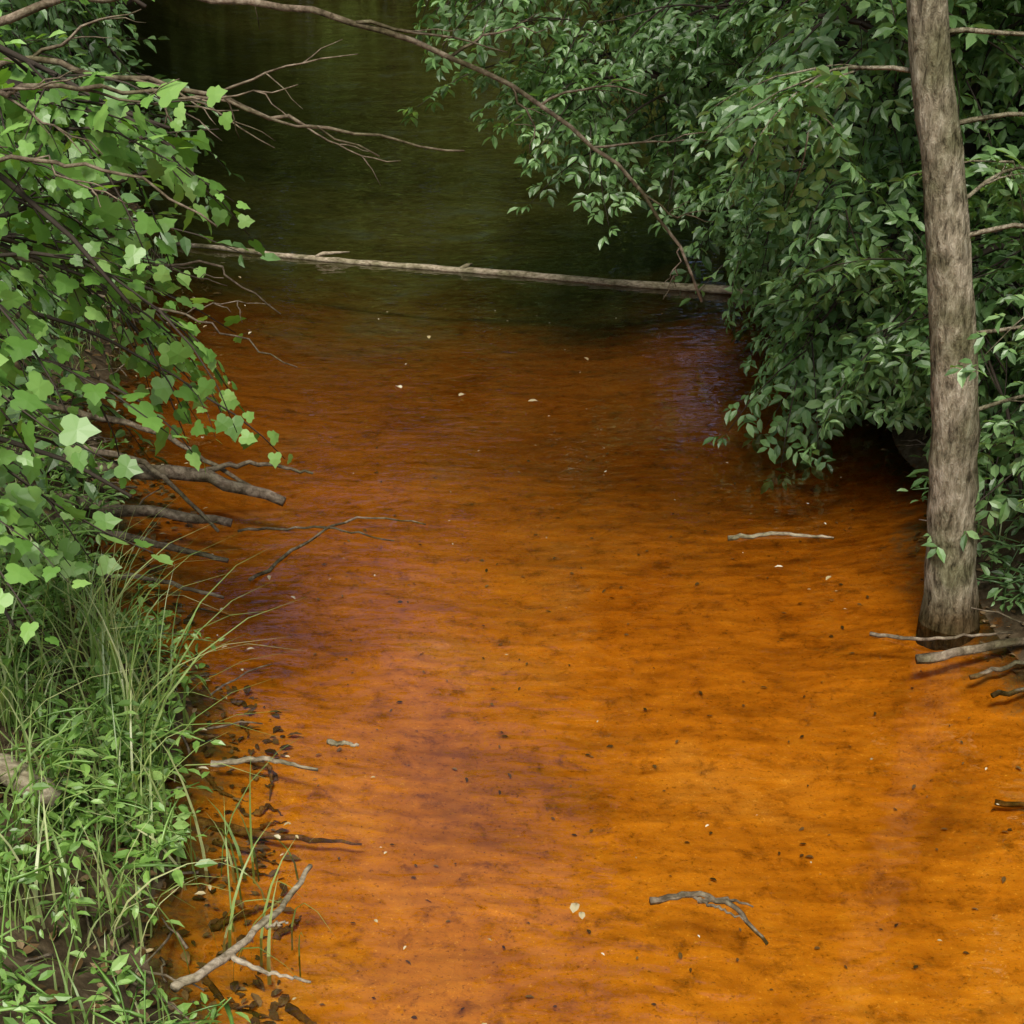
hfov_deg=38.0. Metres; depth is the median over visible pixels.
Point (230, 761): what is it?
driftwood
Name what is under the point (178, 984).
driftwood
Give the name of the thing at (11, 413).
shrub
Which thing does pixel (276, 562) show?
driftwood
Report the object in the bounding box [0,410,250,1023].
weeds
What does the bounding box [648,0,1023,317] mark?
maple tree
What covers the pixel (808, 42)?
maple tree
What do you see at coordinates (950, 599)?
maple tree
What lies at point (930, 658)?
driftwood
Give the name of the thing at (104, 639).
grass
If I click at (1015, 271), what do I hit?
shrub
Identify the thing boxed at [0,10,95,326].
shrub
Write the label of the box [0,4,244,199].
shrub
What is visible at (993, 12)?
maple tree
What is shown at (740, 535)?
driftwood
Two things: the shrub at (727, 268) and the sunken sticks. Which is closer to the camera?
the sunken sticks
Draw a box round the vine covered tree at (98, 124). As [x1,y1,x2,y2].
[0,0,292,645]
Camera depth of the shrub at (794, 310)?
8.01 m
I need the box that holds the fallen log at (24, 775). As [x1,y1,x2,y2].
[0,753,64,808]
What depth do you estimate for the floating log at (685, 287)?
12.27 m
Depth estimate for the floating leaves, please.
5.67 m
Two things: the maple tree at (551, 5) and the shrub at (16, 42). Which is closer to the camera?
the shrub at (16, 42)
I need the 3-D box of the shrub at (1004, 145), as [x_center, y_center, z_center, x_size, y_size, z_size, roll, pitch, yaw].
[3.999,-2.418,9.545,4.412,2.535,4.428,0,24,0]
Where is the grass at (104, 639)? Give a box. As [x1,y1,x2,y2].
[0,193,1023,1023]
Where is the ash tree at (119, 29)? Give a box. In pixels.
[44,1,138,65]
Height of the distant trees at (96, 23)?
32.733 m
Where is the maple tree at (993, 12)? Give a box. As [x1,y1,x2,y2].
[803,0,1023,465]
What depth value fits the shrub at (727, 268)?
10.68 m
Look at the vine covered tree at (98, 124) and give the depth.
5.06 m
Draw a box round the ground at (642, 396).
[0,0,1023,1023]
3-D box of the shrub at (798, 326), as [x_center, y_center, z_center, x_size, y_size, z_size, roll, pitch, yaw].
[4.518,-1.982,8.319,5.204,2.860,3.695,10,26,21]
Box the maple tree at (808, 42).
[444,0,1023,494]
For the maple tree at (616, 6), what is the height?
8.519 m
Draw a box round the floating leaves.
[87,276,998,1023]
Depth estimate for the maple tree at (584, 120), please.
10.76 m
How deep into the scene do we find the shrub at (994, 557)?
6.83 m
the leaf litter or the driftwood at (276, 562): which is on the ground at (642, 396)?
the leaf litter
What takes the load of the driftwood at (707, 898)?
on the water
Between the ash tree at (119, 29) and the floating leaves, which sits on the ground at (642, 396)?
the ash tree at (119, 29)
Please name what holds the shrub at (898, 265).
on the ground at (642, 396)
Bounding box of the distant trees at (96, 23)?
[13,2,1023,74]
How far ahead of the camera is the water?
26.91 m
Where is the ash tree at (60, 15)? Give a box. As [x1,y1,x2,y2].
[0,0,159,333]
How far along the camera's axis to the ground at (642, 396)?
6.98 m
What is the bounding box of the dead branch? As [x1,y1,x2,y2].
[0,0,713,376]
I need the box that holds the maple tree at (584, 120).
[398,0,1023,318]
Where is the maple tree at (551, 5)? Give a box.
[546,0,891,84]
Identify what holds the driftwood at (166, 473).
on the water
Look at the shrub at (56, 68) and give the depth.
9.81 m
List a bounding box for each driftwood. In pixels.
[0,403,312,598]
[170,864,312,992]
[210,739,358,770]
[237,516,425,580]
[649,891,768,944]
[727,531,833,540]
[869,558,1023,697]
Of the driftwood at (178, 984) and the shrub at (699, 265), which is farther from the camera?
the shrub at (699, 265)
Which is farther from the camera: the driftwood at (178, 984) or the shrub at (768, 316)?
the shrub at (768, 316)
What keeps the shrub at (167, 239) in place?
on the ground at (642, 396)
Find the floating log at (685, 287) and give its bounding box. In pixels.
[176,242,751,295]
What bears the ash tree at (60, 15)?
on the ground at (642, 396)
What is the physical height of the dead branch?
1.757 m
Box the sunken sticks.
[183,607,1023,1023]
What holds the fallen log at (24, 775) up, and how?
on the ground at (642, 396)
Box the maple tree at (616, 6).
[412,0,1023,209]
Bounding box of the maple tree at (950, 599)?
[672,0,1023,650]
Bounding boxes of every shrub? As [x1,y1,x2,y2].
[0,0,139,144]
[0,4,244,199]
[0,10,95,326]
[0,29,212,343]
[0,105,179,509]
[0,118,280,414]
[679,93,1014,351]
[683,32,912,277]
[712,183,1010,396]
[735,156,1023,556]
[761,197,1023,517]
[772,112,1023,395]
[779,1,1023,315]
[818,300,1023,613]
[898,215,1023,601]
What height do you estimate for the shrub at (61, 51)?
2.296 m
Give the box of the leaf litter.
[0,157,1023,1023]

